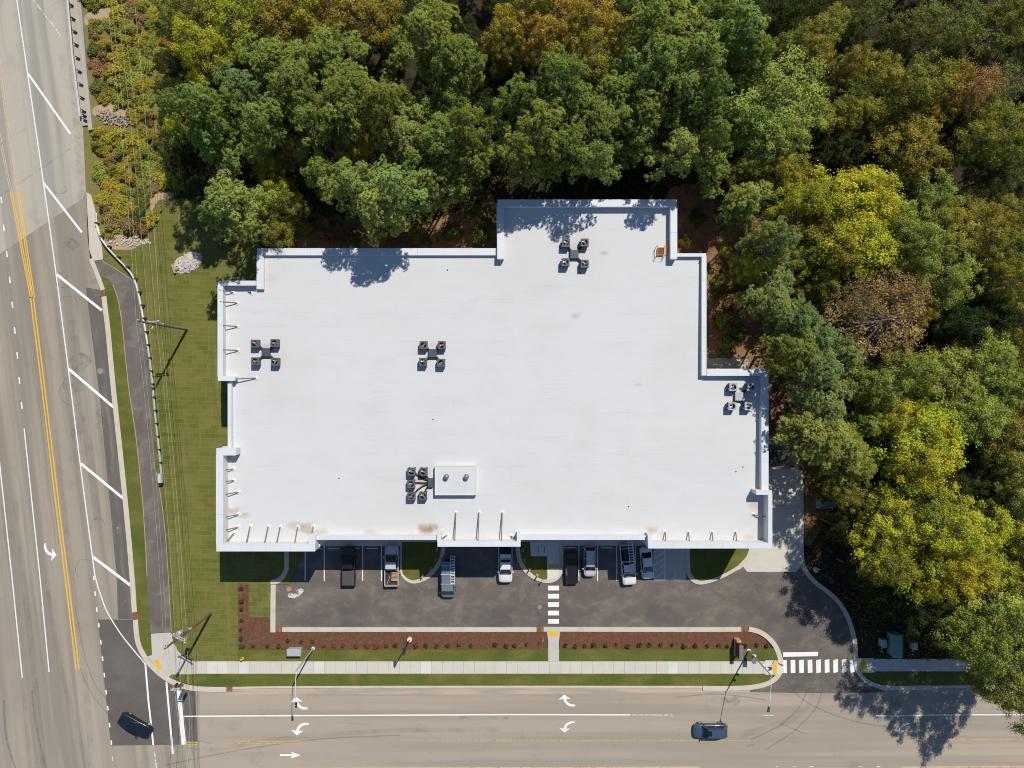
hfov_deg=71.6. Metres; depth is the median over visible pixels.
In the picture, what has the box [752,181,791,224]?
broadleaf tree
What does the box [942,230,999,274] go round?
broadleaf tree
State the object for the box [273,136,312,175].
broadleaf tree
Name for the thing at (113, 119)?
rubble
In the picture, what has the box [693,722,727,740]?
suv
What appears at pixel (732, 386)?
condenser unit
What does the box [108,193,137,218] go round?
bush
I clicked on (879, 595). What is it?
broadleaf tree
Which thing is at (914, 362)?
broadleaf tree
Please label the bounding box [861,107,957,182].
broadleaf tree
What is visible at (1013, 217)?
broadleaf tree
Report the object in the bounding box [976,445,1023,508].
broadleaf tree
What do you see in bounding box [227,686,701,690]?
kerb
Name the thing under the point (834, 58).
broadleaf tree
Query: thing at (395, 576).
pallet stack
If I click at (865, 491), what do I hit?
broadleaf tree
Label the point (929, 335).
broadleaf tree
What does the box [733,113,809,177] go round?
broadleaf tree
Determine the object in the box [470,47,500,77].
broadleaf tree
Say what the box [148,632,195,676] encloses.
corner ramp
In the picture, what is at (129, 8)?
bush
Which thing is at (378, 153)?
broadleaf tree
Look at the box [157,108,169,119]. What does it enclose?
bush
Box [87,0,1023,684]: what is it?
ground
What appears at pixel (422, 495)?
condenser unit
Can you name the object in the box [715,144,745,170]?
broadleaf tree
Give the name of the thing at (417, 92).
broadleaf tree
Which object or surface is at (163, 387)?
power line
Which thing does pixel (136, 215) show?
bush
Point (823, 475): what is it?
broadleaf tree
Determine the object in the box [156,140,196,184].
broadleaf tree
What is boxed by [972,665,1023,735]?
broadleaf tree
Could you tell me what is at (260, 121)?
pine tree
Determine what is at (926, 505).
broadleaf tree
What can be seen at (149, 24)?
bush
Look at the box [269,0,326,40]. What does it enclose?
broadleaf tree
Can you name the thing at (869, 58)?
broadleaf tree
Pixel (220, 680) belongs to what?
verge
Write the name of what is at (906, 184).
broadleaf tree
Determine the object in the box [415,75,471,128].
broadleaf tree
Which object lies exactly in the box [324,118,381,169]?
broadleaf tree
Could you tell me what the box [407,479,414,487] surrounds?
condenser unit
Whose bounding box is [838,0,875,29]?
broadleaf tree
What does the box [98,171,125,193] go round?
bush
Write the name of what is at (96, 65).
bush
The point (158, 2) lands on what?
bush
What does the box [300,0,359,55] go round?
broadleaf tree
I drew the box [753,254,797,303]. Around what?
pine tree
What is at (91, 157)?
rough ground
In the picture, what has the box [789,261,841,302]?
broadleaf tree
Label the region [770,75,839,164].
broadleaf tree
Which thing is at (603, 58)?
broadleaf tree
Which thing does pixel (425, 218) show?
broadleaf tree
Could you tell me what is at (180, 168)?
bush
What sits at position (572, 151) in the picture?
pine tree
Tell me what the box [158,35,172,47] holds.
bush
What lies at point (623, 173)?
broadleaf tree
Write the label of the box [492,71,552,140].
pine tree
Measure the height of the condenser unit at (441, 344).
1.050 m
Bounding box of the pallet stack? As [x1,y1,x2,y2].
[391,572,398,580]
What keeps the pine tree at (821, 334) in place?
on the pine straw floor
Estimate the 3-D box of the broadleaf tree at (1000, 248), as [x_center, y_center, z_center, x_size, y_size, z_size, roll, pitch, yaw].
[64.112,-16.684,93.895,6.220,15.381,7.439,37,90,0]
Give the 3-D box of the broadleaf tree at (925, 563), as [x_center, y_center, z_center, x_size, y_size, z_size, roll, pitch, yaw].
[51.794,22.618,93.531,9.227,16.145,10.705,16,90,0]
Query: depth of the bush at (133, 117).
100.95 m
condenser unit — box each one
[251,340,260,347]
[251,357,260,365]
[270,339,279,346]
[271,358,280,365]
[407,467,415,475]
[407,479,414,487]
[407,491,415,499]
[418,358,427,366]
[418,491,427,499]
[419,341,427,349]
[419,467,427,475]
[436,359,445,367]
[437,341,445,348]
[560,239,569,248]
[560,258,569,266]
[578,260,588,269]
[579,238,588,247]
[724,402,735,410]
[725,383,736,391]
[740,402,752,410]
[745,383,754,390]
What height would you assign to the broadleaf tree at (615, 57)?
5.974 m
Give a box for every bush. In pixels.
[79,0,99,6]
[86,0,101,11]
[87,18,102,32]
[87,28,100,43]
[87,39,108,57]
[87,57,110,76]
[89,77,109,100]
[89,125,106,143]
[90,138,104,151]
[90,161,108,182]
[93,190,111,207]
[95,35,107,48]
[96,51,107,63]
[96,142,111,156]
[97,92,110,104]
[97,200,111,213]
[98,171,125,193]
[99,0,116,7]
[99,228,120,239]
[100,17,118,32]
[100,210,123,231]
[102,71,111,79]
[103,125,127,149]
[103,155,116,167]
[104,39,114,50]
[106,43,134,62]
[106,57,127,78]
[106,75,122,89]
[106,85,117,96]
[106,163,117,176]
[107,3,127,24]
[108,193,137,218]
[110,28,122,43]
[110,92,124,109]
[113,147,128,159]
[114,165,129,182]
[116,155,130,167]
[118,18,129,33]
[119,184,135,198]
[120,35,133,49]
[120,68,143,90]
[120,87,131,97]
[121,0,139,19]
[121,59,135,71]
[121,97,132,109]
[121,216,138,235]
[123,130,146,151]
[124,48,141,63]
[125,109,144,125]
[125,171,139,185]
[127,24,141,35]
[127,146,139,161]
[127,205,145,225]
[128,86,138,98]
[129,188,153,208]
[130,31,147,51]
[130,160,143,174]
[131,95,144,108]
[132,12,146,25]
[133,76,155,94]
[134,55,156,76]
[134,178,148,191]
[135,0,148,12]
[135,38,153,58]
[135,101,151,116]
[135,123,147,134]
[135,223,150,234]
[137,143,155,162]
[137,159,160,179]
[139,88,155,105]
[140,112,157,126]
[141,210,159,228]
[144,4,160,19]
[144,15,161,31]
[145,129,159,142]
[146,31,163,48]
[149,180,162,193]
[150,0,166,8]
[150,163,181,189]
[151,140,162,151]
[152,19,163,30]
[152,151,162,164]
[153,46,165,61]
[153,73,163,83]
[156,117,168,134]
[157,60,166,73]
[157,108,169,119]
[158,4,173,20]
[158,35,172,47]
[163,156,188,173]
[164,182,172,191]
[171,173,185,181]
[171,180,186,196]
[178,70,191,83]
[274,231,291,247]
[293,216,314,235]
[318,228,335,244]
[343,228,361,245]
[379,231,392,247]
[406,225,425,244]
[426,236,439,247]
[442,222,464,241]
[468,226,487,243]
[477,214,492,230]
[678,233,692,248]
[688,208,706,228]
[709,272,727,291]
[711,311,730,332]
[717,241,734,258]
[717,336,737,352]
[722,291,742,310]
[728,321,747,340]
[749,333,768,352]
[768,370,790,390]
[777,405,798,417]
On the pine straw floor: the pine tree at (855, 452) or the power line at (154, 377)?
the pine tree at (855, 452)
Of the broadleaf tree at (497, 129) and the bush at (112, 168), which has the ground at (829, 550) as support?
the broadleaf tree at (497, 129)
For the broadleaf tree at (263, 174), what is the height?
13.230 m
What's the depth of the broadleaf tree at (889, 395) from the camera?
88.09 m
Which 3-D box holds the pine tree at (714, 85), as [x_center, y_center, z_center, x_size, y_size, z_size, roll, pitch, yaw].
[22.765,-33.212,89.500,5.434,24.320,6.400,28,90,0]
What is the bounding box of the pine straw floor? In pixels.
[270,184,841,544]
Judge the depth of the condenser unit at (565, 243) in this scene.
91.30 m
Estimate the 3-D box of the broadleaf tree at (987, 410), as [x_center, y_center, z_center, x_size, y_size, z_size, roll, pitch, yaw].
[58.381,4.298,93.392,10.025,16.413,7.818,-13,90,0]
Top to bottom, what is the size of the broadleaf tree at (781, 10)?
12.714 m
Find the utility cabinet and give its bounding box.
[287,647,301,655]
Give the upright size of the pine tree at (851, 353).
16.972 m
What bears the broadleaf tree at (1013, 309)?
on the ground at (829, 550)
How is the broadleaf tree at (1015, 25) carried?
on the ground at (829, 550)
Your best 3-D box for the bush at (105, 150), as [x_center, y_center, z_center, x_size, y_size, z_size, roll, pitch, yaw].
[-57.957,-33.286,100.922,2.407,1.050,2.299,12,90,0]
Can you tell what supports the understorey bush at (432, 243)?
on the pine straw floor
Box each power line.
[107,5,188,766]
[111,2,182,766]
[116,1,187,756]
[121,1,193,765]
[134,0,189,767]
[140,0,193,678]
[169,636,183,767]
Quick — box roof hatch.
[656,245,666,255]
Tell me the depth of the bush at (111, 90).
100.96 m
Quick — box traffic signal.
[171,683,182,689]
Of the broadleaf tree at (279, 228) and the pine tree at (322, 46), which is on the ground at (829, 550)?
the pine tree at (322, 46)
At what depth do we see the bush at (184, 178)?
100.88 m
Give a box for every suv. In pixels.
[563,551,578,583]
[582,545,597,576]
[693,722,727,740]
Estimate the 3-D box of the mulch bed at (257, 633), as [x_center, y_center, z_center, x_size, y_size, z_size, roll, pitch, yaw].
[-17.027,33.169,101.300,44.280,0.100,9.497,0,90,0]
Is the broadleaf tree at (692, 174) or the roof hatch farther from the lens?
the broadleaf tree at (692, 174)
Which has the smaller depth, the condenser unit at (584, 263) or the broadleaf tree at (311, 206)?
the condenser unit at (584, 263)
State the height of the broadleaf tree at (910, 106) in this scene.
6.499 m
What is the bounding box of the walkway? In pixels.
[547,627,559,660]
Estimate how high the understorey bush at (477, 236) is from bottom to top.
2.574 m
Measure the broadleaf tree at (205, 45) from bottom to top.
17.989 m
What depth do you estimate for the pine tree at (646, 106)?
83.47 m
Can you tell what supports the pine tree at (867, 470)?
on the pine straw floor
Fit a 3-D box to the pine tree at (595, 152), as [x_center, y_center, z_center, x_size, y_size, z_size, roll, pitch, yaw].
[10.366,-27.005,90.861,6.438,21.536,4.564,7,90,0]
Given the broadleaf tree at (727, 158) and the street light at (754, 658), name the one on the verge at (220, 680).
the street light at (754, 658)
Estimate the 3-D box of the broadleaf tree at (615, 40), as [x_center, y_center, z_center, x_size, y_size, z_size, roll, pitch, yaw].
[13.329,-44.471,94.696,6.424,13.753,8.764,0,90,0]
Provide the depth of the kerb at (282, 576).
101.25 m
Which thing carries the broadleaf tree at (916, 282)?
on the ground at (829, 550)
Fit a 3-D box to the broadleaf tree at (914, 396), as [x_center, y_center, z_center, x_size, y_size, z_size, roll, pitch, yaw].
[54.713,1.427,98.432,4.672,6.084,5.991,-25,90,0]
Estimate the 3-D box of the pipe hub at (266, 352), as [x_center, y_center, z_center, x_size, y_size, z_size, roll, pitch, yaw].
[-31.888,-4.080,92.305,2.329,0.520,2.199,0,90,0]
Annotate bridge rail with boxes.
[66,0,93,130]
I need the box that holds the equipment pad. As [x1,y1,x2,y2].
[707,358,749,368]
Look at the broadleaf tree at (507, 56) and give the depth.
92.52 m
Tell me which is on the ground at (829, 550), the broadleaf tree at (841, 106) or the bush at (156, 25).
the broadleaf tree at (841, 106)
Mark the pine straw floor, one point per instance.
(705, 239)
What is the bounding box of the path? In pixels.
[86,192,171,632]
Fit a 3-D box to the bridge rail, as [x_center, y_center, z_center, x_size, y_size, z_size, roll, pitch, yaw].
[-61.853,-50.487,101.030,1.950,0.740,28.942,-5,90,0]
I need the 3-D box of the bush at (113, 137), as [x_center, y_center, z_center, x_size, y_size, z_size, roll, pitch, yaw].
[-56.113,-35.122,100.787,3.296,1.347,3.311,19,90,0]
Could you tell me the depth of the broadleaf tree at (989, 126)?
88.39 m
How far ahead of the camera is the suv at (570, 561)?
100.08 m
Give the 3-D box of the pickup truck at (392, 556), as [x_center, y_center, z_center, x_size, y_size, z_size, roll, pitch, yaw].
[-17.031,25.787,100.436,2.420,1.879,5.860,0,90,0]
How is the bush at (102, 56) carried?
on the rough ground at (91, 157)
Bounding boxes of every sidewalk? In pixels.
[196,661,764,673]
[858,658,1020,672]
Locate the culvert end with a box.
[171,264,179,273]
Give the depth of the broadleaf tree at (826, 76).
96.45 m
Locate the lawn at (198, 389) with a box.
[103,196,299,661]
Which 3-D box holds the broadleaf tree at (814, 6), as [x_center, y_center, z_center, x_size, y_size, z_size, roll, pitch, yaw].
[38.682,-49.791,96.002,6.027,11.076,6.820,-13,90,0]
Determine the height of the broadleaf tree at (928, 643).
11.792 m
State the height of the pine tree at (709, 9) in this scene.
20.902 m
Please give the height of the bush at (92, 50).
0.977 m
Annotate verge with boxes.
[102,278,151,655]
[170,648,777,686]
[862,671,996,685]
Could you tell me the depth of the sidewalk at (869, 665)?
101.25 m
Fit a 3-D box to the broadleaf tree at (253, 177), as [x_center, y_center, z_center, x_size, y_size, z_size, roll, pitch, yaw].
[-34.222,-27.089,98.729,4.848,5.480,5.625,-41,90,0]
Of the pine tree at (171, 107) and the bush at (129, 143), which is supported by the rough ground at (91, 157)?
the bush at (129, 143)
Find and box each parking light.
[402,637,411,655]
[813,567,835,582]
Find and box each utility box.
[878,638,886,651]
[909,640,917,654]
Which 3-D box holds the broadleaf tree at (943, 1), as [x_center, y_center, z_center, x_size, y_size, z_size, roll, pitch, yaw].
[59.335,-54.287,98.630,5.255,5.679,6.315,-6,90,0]
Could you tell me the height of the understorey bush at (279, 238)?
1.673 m
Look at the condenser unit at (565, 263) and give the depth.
91.34 m
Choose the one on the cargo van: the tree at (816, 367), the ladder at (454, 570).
the ladder at (454, 570)
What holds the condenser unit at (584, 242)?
on the commercial building
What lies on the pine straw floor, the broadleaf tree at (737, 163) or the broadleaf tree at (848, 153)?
the broadleaf tree at (737, 163)
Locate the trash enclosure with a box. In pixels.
[769,439,797,469]
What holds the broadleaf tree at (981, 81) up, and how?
on the ground at (829, 550)
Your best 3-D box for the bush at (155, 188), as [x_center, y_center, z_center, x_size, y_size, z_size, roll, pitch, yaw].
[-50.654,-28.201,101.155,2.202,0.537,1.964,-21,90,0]
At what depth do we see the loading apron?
101.34 m
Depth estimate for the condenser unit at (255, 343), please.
91.51 m
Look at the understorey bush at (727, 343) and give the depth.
100.27 m
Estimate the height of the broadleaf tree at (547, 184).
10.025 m
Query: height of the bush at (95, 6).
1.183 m
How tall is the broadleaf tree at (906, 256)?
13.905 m
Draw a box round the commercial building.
[216,199,771,550]
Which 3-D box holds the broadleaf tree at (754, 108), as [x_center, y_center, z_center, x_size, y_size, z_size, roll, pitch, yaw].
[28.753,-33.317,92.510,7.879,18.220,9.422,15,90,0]
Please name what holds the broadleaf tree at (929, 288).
on the ground at (829, 550)
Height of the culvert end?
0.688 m
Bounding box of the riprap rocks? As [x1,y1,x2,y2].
[174,251,202,274]
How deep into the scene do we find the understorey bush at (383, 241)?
100.26 m
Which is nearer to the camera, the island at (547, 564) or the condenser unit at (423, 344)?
the condenser unit at (423, 344)
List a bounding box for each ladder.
[451,555,454,584]
[628,540,634,573]
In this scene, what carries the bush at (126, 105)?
on the rough ground at (91, 157)
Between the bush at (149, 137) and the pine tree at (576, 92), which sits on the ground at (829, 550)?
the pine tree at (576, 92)
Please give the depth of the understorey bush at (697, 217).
100.44 m
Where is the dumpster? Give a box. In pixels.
[769,450,788,462]
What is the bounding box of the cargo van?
[439,558,456,597]
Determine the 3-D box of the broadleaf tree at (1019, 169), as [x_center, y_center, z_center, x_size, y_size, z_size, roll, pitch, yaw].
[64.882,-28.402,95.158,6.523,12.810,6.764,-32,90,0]
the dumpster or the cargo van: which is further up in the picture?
the dumpster
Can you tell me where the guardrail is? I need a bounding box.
[94,213,162,484]
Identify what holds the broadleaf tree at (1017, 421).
on the ground at (829, 550)
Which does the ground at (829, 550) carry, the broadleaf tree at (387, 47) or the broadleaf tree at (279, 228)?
the broadleaf tree at (387, 47)
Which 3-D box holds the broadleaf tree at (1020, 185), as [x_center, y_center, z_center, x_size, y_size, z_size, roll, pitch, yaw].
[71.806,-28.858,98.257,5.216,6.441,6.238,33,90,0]
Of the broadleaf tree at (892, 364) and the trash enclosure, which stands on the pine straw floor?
the trash enclosure
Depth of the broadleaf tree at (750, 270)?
91.35 m
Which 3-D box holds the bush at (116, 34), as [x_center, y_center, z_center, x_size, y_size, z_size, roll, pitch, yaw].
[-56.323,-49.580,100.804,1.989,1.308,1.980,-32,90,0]
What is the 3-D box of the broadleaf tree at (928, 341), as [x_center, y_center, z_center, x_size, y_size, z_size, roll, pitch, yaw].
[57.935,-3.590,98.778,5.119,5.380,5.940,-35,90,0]
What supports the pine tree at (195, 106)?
on the ground at (829, 550)
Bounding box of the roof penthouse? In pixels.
[435,465,476,494]
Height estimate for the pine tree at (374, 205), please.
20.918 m
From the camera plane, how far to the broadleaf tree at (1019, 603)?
88.52 m
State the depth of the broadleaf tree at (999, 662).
84.31 m
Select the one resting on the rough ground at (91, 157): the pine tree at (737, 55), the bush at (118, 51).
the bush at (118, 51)
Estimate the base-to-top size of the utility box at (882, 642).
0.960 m
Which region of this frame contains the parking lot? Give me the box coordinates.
[275,546,883,693]
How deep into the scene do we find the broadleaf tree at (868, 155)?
95.06 m
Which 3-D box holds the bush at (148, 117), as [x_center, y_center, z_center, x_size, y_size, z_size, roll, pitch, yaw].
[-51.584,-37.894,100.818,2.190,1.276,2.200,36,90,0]
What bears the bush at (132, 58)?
on the rough ground at (91, 157)
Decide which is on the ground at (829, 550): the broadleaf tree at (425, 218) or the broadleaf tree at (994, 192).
the broadleaf tree at (994, 192)
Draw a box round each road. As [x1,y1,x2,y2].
[0,0,199,767]
[183,686,1023,767]
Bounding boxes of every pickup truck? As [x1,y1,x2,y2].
[340,546,356,585]
[383,545,399,585]
[497,547,513,582]
[619,543,637,584]
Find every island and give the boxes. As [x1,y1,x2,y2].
[400,542,444,583]
[515,542,562,582]
[686,548,752,584]
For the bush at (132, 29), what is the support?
on the rough ground at (91, 157)
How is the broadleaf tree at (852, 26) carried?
on the ground at (829, 550)
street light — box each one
[295,647,314,707]
[747,649,771,711]
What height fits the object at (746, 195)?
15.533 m
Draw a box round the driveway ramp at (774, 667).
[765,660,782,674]
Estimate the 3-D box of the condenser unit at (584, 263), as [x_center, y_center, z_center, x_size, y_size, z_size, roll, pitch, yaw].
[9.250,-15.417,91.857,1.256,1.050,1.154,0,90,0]
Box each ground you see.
[83,0,173,256]
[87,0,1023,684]
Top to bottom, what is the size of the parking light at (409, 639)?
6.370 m
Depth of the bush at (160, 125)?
100.67 m
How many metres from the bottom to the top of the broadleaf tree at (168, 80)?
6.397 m
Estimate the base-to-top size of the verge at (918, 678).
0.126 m
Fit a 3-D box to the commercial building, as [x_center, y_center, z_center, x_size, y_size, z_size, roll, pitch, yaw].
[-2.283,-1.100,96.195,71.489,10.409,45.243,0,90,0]
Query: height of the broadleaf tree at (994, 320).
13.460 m
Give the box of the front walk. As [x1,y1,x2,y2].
[322,540,645,545]
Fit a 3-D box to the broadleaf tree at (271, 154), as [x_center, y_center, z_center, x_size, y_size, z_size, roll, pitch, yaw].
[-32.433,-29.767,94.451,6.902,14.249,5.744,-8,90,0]
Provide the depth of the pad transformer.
99.97 m
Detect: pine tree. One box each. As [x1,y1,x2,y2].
[155,87,231,154]
[175,80,244,142]
[185,108,257,177]
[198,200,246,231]
[204,169,277,243]
[211,58,285,130]
[231,30,317,96]
[240,97,306,167]
[261,56,333,140]
[288,22,370,109]
[290,96,341,162]
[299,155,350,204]
[316,156,394,217]
[318,61,405,161]
[351,174,410,246]
[357,79,415,149]
[369,154,432,234]
[380,96,430,182]
[385,0,462,80]
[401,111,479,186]
[410,156,457,218]
[422,31,487,101]
[435,160,473,204]
[442,102,496,168]
[453,127,498,184]
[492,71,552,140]
[495,125,559,191]
[505,98,578,177]
[532,42,590,131]
[532,122,588,186]
[565,83,637,167]
[567,139,621,196]
[588,52,644,141]
[605,117,659,169]
[611,83,673,156]
[613,0,679,64]
[616,32,692,105]
[644,124,701,189]
[645,67,714,142]
[651,0,713,80]
[659,19,728,105]
[660,96,704,151]
[683,65,734,133]
[683,115,733,173]
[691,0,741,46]
[694,0,771,88]
[711,194,755,231]
[720,23,775,91]
[729,221,777,256]
[736,274,795,336]
[741,215,802,269]
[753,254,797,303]
[758,293,821,348]
[769,404,820,444]
[778,314,841,365]
[802,425,870,484]
[824,331,865,382]
[827,455,877,489]
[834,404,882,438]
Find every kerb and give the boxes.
[89,258,225,691]
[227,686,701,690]
[270,551,782,690]
[799,470,994,689]
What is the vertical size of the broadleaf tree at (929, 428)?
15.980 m
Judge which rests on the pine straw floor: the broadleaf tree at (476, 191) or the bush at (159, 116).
the broadleaf tree at (476, 191)
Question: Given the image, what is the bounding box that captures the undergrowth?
[170,164,1023,660]
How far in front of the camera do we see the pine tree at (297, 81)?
82.47 m
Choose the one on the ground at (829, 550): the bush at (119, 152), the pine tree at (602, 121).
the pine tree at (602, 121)
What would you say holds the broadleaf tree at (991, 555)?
on the ground at (829, 550)
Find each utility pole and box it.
[136,319,187,330]
[164,612,211,649]
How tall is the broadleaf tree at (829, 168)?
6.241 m
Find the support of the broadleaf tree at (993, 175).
on the ground at (829, 550)
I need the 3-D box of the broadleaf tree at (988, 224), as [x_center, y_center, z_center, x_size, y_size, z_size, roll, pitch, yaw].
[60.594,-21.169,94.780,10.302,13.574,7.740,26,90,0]
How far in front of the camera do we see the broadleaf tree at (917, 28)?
91.44 m
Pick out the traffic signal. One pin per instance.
(178, 686)
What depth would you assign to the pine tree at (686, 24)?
83.26 m
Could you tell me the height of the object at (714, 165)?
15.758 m
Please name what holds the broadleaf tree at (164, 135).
on the ground at (829, 550)
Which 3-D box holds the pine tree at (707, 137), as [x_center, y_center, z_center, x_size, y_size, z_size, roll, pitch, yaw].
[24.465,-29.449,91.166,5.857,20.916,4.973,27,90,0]
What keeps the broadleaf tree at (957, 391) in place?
on the ground at (829, 550)
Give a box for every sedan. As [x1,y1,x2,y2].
[117,712,152,738]
[639,546,655,578]
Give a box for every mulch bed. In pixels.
[237,583,547,649]
[559,632,771,648]
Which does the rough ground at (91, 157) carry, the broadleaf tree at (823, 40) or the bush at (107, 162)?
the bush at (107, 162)
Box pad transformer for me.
[816,492,834,507]
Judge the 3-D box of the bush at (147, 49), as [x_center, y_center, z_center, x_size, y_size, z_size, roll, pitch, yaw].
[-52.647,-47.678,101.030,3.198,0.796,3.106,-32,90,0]
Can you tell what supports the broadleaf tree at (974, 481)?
on the ground at (829, 550)
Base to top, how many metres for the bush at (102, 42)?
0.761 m
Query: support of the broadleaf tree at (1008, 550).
on the ground at (829, 550)
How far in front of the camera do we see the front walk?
101.26 m
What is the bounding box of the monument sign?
[734,638,742,659]
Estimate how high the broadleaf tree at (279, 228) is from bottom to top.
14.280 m
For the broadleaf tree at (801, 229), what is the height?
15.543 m
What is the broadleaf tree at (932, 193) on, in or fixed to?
on the ground at (829, 550)
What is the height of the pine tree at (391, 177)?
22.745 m
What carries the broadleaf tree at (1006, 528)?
on the ground at (829, 550)
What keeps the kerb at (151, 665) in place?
on the ground at (829, 550)
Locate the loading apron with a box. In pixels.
[743,469,800,571]
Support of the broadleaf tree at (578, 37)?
on the ground at (829, 550)
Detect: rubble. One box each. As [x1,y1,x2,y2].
[96,109,128,127]
[106,235,150,246]
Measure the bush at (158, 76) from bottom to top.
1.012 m
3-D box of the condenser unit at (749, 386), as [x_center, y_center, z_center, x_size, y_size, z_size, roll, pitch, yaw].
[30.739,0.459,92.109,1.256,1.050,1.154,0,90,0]
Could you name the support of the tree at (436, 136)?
on the ground at (829, 550)
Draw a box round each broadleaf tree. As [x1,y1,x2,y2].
[150,47,189,83]
[152,74,192,101]
[154,14,196,49]
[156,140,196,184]
[157,0,215,35]
[158,116,191,145]
[163,99,215,138]
[168,10,236,84]
[184,49,235,83]
[184,172,220,204]
[191,0,219,33]
[203,0,275,65]
[222,33,253,72]
[224,155,255,181]
[230,114,258,159]
[234,133,286,171]
[241,200,294,250]
[243,166,274,202]
[254,0,312,59]
[255,157,298,191]
[257,178,296,217]
[265,180,312,221]
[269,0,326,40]
[269,162,308,199]
[270,104,302,136]
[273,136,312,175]
[290,133,325,165]
[291,186,323,223]
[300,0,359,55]
[317,191,350,228]
[323,0,405,53]
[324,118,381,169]
[344,27,381,59]
[355,113,384,149]
[367,142,397,180]
[374,60,406,90]
[380,0,407,27]
[380,27,407,68]
[401,0,446,43]
[401,77,437,117]
[402,200,438,226]
[413,55,452,94]
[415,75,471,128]
[452,15,484,48]
[455,71,499,123]
[456,169,489,214]
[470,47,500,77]
[478,106,516,140]
[480,1,526,60]
[482,0,513,14]
[483,136,511,178]
[485,62,514,97]
[487,36,528,80]
[501,2,535,41]
[502,0,553,46]
[507,44,545,78]
[513,10,573,76]
[522,160,563,194]
[527,0,583,42]
[543,157,575,187]
[553,24,593,79]
[558,0,619,57]
[563,25,614,100]
[592,7,634,73]
[593,0,637,30]
[603,150,631,188]
[610,42,622,75]
[629,145,666,178]
[647,112,674,150]
[663,0,696,16]
[667,146,708,184]
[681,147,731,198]
[708,40,831,155]
[711,82,776,158]
[714,55,734,73]
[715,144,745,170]
[715,175,742,201]
[717,122,744,161]
[719,146,761,188]
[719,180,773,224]
[726,252,769,286]
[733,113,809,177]
[743,0,770,19]
[746,0,807,44]
[752,151,778,184]
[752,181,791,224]
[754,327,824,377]
[757,151,814,195]
[761,180,836,226]
[764,24,824,82]
[764,28,788,56]
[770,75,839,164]
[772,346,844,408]
[773,239,820,281]
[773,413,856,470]
[777,32,841,83]
[777,178,865,257]
[784,0,827,31]
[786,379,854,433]
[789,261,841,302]
[792,214,861,283]
[794,1,851,64]
[794,131,820,160]
[797,160,896,267]
[802,161,835,182]
[803,65,835,98]
[804,132,842,168]
[805,471,843,506]
[807,0,845,14]
[807,207,902,281]
[809,111,839,142]
[809,474,863,513]
[812,75,879,122]
[814,93,870,140]
[815,297,854,329]
[818,39,872,93]
[818,45,847,70]
[818,511,863,546]
[819,275,889,326]
[820,273,930,365]
[824,16,870,62]
[825,128,872,172]
[827,262,867,302]
[828,156,868,191]
[831,164,905,233]
[834,396,864,423]
[835,553,879,593]
[836,87,896,137]
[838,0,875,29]
[839,364,912,411]
[841,532,925,587]
[842,0,902,52]
[842,479,926,570]
[844,357,883,393]
[844,475,893,522]
[845,503,872,536]
[848,525,883,561]
[851,124,874,151]
[852,48,904,106]
[854,267,935,326]
[856,0,876,8]
[856,40,883,76]
[857,577,897,618]
[859,188,933,252]
[859,382,931,442]
[860,124,914,164]
[860,428,892,452]
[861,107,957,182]
[861,393,979,478]
[861,468,894,494]
[862,233,926,280]
[866,22,923,73]
[866,46,959,124]
[866,216,954,282]
[872,345,950,397]
[872,348,905,382]
[873,438,909,480]
[874,142,904,176]
[878,482,962,546]
[881,171,919,200]
[881,520,968,606]
[882,101,913,127]
[885,4,948,58]
[885,573,946,633]
[887,416,970,499]
[887,490,997,564]
[888,470,923,509]
[893,299,942,335]
[897,388,924,410]
[898,606,961,655]
[900,238,984,310]
[903,200,982,256]
[903,341,990,425]
[904,168,965,225]
[904,311,947,346]
[904,470,937,510]
[905,0,990,65]
[908,542,934,559]
[908,572,982,650]
[910,157,954,190]
[910,271,940,310]
[910,603,1023,684]
[911,544,1003,606]
[912,338,946,372]
[916,55,979,123]
[920,289,958,331]
[922,98,951,128]
[922,305,990,347]
[923,466,974,520]
[924,58,1008,123]
[925,391,1017,451]
[926,0,948,6]
[927,106,978,158]
[928,40,965,71]
[931,328,979,360]
[935,617,990,665]
[938,90,1006,138]
[938,193,1014,251]
[939,141,975,170]
[940,100,1023,170]
[940,559,1023,652]
[941,0,1023,71]
[942,180,991,223]
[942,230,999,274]
[942,540,1023,596]
[943,497,1015,553]
[944,321,1023,400]
[947,439,980,466]
[947,452,996,505]
[950,150,1012,197]
[951,260,1023,313]
[951,266,1010,310]
[952,649,1023,716]
[953,438,1023,492]
[956,45,989,76]
[958,407,1023,464]
[961,296,1023,345]
[962,224,1023,275]
[963,592,1023,690]
[965,371,1002,403]
[966,492,1023,551]
[970,142,1023,196]
[971,435,1006,453]
[972,323,1023,369]
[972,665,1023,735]
[974,57,1023,106]
[975,531,1023,602]
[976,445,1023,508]
[976,472,1011,505]
[977,253,1016,283]
[977,611,1023,667]
[980,0,1023,48]
[980,365,1023,409]
[981,577,1023,647]
[982,519,1023,564]
[983,178,1007,211]
[983,192,1023,238]
[993,532,1021,561]
[996,286,1023,320]
[1000,49,1023,75]
[1004,24,1023,52]
[1004,103,1023,139]
[1004,349,1023,386]
[1012,186,1023,209]
[1014,165,1023,190]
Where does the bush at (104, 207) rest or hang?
on the rough ground at (91, 157)
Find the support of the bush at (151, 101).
on the rough ground at (91, 157)
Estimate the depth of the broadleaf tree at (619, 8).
93.04 m
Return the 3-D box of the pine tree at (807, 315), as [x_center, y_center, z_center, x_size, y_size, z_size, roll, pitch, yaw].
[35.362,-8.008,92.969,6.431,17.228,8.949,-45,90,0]
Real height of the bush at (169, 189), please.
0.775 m
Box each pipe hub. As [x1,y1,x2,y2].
[260,345,273,359]
[415,473,433,492]
[427,348,438,359]
[567,246,581,262]
[732,389,745,403]

